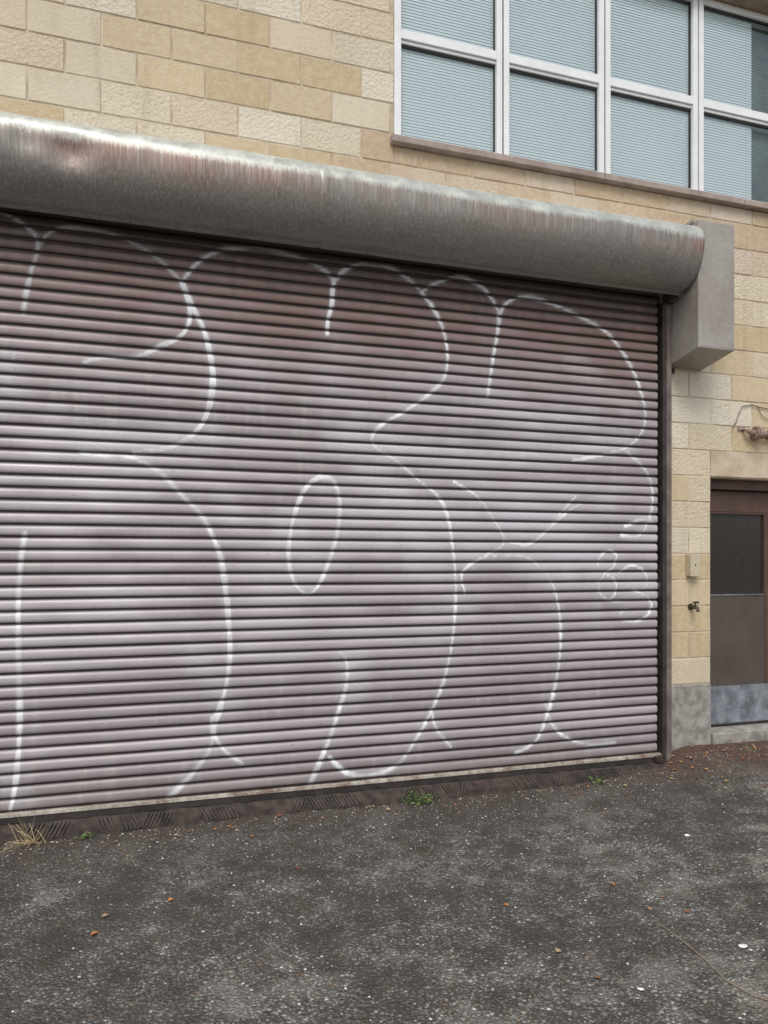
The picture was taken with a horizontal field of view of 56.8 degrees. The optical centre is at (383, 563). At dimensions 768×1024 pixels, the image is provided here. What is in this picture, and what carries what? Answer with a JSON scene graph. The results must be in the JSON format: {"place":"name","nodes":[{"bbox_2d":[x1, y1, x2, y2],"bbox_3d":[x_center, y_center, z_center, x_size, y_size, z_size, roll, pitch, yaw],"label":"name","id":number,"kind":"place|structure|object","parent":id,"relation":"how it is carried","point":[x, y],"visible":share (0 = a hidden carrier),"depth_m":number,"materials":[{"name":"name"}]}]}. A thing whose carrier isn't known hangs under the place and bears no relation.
{"place":"outdoors","nodes":[
{"label":"outdoors","id":0,"kind":"place"},
{"bbox_2d":[0,740,767,1023],"bbox_3d":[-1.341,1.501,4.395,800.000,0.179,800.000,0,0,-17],"label":"asphalt ground","id":1,"kind":"structure","parent":0,"point":[694,990],"depth_m":3.21,"materials":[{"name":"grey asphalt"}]},
{"bbox_2d":[0,817,66,853],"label":"dry grass tuft","id":2,"kind":"object","parent":1,"relation":"on","point":[26,840],"visible":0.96,"depth_m":4.00,"materials":[{"name":"beige plant"}]},
{"bbox_2d":[74,832,94,839],"bbox_3d":[-1.725,1.566,4.088,0.116,0.039,0.068,0,0,-4],"label":"weed","id":3,"kind":"object","parent":1,"relation":"on","point":[83,836],"visible":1,"depth_m":4.09,"materials":[{"name":"green plant"}]},
{"bbox_2d":[0,762,664,844],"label":"drain grate","id":4,"kind":"object","parent":1,"relation":"on","point":[80,827],"visible":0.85,"depth_m":4.52,"materials":[{"name":"metal"}]},
{"bbox_2d":[0,757,653,825],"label":"bottom seal","id":5,"kind":"object","parent":4,"relation":"on","point":[130,809],"visible":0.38,"depth_m":4.58,"materials":[{"name":"black rubber"}]},
{"bbox_2d":[654,755,662,762],"bbox_3d":[2.063,1.468,5.334,0.060,0.045,0.030,0,0,-17],"label":"lock tab","id":6,"kind":"object","parent":4,"relation":"on","point":[658,758],"visible":1,"depth_m":5.32,"materials":[{"name":"black metal"}]},
{"bbox_2d":[24,742,766,977],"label":"fallen leaves","id":7,"kind":"object","parent":1,"relation":"on","point":[556,949],"visible":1,"depth_m":4.43,"materials":[{"name":"brown plant"}]},
{"bbox_2d":[401,791,433,805],"bbox_3d":[0.231,1.539,4.657,0.262,0.093,0.174,0,0,-17],"label":"weed","id":8,"kind":"object","parent":1,"relation":"on","point":[415,797],"visible":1,"depth_m":4.66,"materials":[{"name":"green plant"}]},
{"bbox_2d":[401,0,766,200],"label":"dark interior","id":9,"kind":"object","parent":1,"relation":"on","point":[585,94],"depth_m":5.93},
{"bbox_2d":[589,776,602,783],"bbox_3d":[1.527,1.545,5.053,0.101,0.049,0.103,0,0,-17],"label":"weed","id":10,"kind":"object","parent":1,"relation":"on","point":[598,779],"visible":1,"depth_m":5.06,"materials":[{"name":"green plant"}]},
{"bbox_2d":[672,683,710,750],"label":"concrete plinth","id":11,"kind":"structure","parent":1,"relation":"on","point":[691,714],"depth_m":5.52,"materials":[{"name":"grey concrete"}]},
{"bbox_2d":[0,0,767,685],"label":"mortar backing","id":12,"kind":"object","parent":11,"relation":"attached to","point":[398,164],"visible":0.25,"depth_m":4.74,"materials":[{"name":"beige concrete"}]},
{"bbox_2d":[0,0,767,684],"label":"concrete block courses","id":13,"kind":"object","parent":12,"relation":"attached to","point":[54,88],"visible":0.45,"depth_m":4.67,"materials":[{"name":"beige concrete"}]},
{"bbox_2d":[0,111,704,295],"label":"shutter hood","id":14,"kind":"object","parent":13,"relation":"attached to","point":[70,169],"visible":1,"depth_m":4.32,"materials":[{"name":"grey metal"}]},
{"bbox_2d":[0,207,657,812],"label":"slat curtain","id":15,"kind":"object","parent":14,"relation":"hanging from","point":[122,675],"visible":1,"depth_m":4.59,"materials":[{"name":"paint"}]},
{"bbox_2d":[0,212,653,809],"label":"graffiti","id":16,"kind":"object","parent":15,"relation":"attached to","point":[220,556],"visible":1,"depth_m":4.62,"materials":[{"name":"white paint"}]},
{"bbox_2d":[0,752,660,818],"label":"bottom bar","id":17,"kind":"object","parent":15,"relation":"attached to","point":[259,791],"visible":1,"depth_m":4.59,"materials":[{"name":"grey metal"}]},
{"bbox_2d":[662,281,692,303],"bbox_3d":[2.211,-2.231,5.266,0.024,0.501,0.408,0,0,-17],"label":"hood end plate","id":18,"kind":"object","parent":14,"relation":"attached to","point":[667,299],"visible":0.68,"depth_m":5.36,"materials":[{"name":"grey metal"}]},
{"bbox_2d":[390,134,767,213],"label":"window sill","id":19,"kind":"structure","parent":12,"relation":"attached to","point":[418,144],"depth_m":5.18,"materials":[{"name":"stone"}]},
{"bbox_2d":[394,0,767,202],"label":"window frame","id":20,"kind":"object","parent":12,"relation":"attached to","point":[697,103],"visible":0.6,"depth_m":5.29,"materials":[{"name":"white metal"}]},
{"bbox_2d":[401,0,492,151],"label":"window blind","id":21,"kind":"object","parent":20,"relation":"attached to","point":[441,100],"depth_m":4.99,"materials":[{"name":"grey plastic"}]},
{"bbox_2d":[509,0,594,170],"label":"window blind","id":22,"kind":"object","parent":20,"relation":"attached to","point":[547,137],"depth_m":5.23,"materials":[{"name":"grey plastic"}]},
{"bbox_2d":[401,0,767,188],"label":"window gasket","id":23,"kind":"object","parent":20,"relation":"attached to","point":[594,88],"depth_m":5.31,"materials":[{"name":"black rubber"}]},
{"bbox_2d":[611,0,688,187],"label":"window blind","id":24,"kind":"object","parent":20,"relation":"attached to","point":[632,166],"depth_m":5.47,"materials":[{"name":"grey plastic"}]},
{"bbox_2d":[704,10,751,199],"bbox_3d":[2.733,-3.655,5.682,0.515,1.569,0.004,0,0,-17],"label":"window blind","id":25,"kind":"object","parent":20,"relation":"attached to","point":[725,121],"depth_m":5.69,"materials":[{"name":"grey plastic"}]},
{"bbox_2d":[747,27,767,202],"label":"dark blind window","id":26,"kind":"structure","parent":20,"relation":"attached to","point":[759,132],"depth_m":5.84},
{"bbox_2d":[710,479,767,492],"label":"door frame","id":27,"kind":"object","parent":12,"relation":"attached to","point":[736,485],"visible":0.08,"depth_m":5.79,"materials":[{"name":"brown metal"}]},
{"bbox_2d":[710,490,767,725],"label":"door","id":28,"kind":"structure","parent":27,"relation":"in","point":[737,639],"depth_m":5.85,"materials":[{"name":"metal"}]},
{"bbox_2d":[710,512,764,593],"bbox_3d":[2.905,-0.085,5.847,0.570,0.671,0.020,0,0,-17],"label":"door glass stop","id":29,"kind":"object","parent":28,"relation":"attached to","point":[763,553],"depth_m":5.92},
{"bbox_2d":[710,594,764,595],"bbox_3d":[2.904,0.256,5.849,0.570,0.008,0.017,0,0,-17],"label":"door glass bead","id":30,"kind":"object","parent":28,"relation":"attached to","point":[735,594],"depth_m":5.83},
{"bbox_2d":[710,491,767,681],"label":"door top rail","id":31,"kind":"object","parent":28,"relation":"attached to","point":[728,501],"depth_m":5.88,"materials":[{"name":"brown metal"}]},
{"bbox_2d":[711,683,767,723],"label":"door kick plate","id":32,"kind":"object","parent":28,"relation":"attached to","point":[738,703],"depth_m":5.85,"materials":[{"name":"grey metal"}]},
{"bbox_2d":[710,451,767,480],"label":"door lintel","id":33,"kind":"structure","parent":12,"relation":"attached to","point":[747,466],"depth_m":5.67,"materials":[{"name":"beige stone"}]},
{"bbox_2d":[716,0,767,14],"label":"window head soffit","id":34,"kind":"structure","parent":12,"relation":"attached to","point":[759,6],"depth_m":5.64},
{"bbox_2d":[656,302,665,762],"bbox_3d":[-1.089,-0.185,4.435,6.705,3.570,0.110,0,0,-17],"label":"guide rail","id":35,"kind":"object","parent":11,"relation":"attached to","point":[661,550],"visible":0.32,"depth_m":5.37,"materials":[{"name":"black metal"}]},
{"bbox_2d":[666,315,666,750],"bbox_3d":[2.134,-0.230,5.374,0.005,3.300,0.012,0,0,-17],"label":"curtain side seal","id":36,"kind":"object","parent":35,"relation":"attached to","point":[666,532],"visible":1,"depth_m":5.37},
{"bbox_2d":[688,601,699,611],"bbox_3d":[2.403,0.331,5.481,0.052,0.082,0.105,0,0,-17],"label":"hose bib","id":37,"kind":"object","parent":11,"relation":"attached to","point":[691,606],"visible":1,"depth_m":5.47,"materials":[{"name":"gold metal"}]},
{"bbox_2d":[670,220,733,370],"bbox_3d":[2.377,-1.998,5.347,0.320,0.984,0.350,0,0,-17],"label":"drive housing","id":38,"kind":"object","parent":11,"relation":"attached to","point":[702,310],"visible":0.66,"depth_m":5.19,"materials":[{"name":"grey metal"}]},
{"bbox_2d":[686,219,732,348],"bbox_3d":[2.372,-2.047,5.333,0.314,0.935,0.332,0,0,-17],"label":"housing cover seam","id":39,"kind":"object","parent":38,"relation":"attached to","point":[692,221],"visible":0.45,"depth_m":5.19,"materials":[{"name":"grey metal"}]},
{"bbox_2d":[732,405,767,439],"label":"wall pipe fitting","id":40,"kind":"object","parent":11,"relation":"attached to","point":[757,433],"depth_m":5.64,"materials":[{"name":"brown metal"}]},
{"bbox_2d":[653,919,767,1000],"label":"crack","id":41,"kind":"object","parent":1,"relation":"on","point":[717,971],"visible":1,"depth_m":2.71,"materials":[{"name":"black asphalt"}]},
{"bbox_2d":[711,721,767,743],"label":"door step","id":42,"kind":"object","parent":1,"relation":"on","point":[740,732],"depth_m":5.68,"materials":[{"name":"grey concrete"}]},
{"bbox_2d":[738,944,747,947],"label":"paper litter","id":43,"kind":"object","parent":1,"relation":"on","point":[742,945],"visible":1,"depth_m":2.92,"materials":[{"name":"white paper"}]},
{"bbox_2d":[666,304,671,759],"bbox_3d":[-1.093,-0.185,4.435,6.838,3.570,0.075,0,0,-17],"label":"guide rail flange","id":44,"kind":"object","parent":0,"point":[669,529],"visible":0.4,"depth_m":5.39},
{"bbox_2d":[686,554,699,575],"bbox_3d":[2.396,0.011,5.503,0.091,0.176,0.059,0,0,-17],"label":"electrical box","id":45,"kind":"object","parent":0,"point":[692,564],"visible":1,"depth_m":5.48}
]}

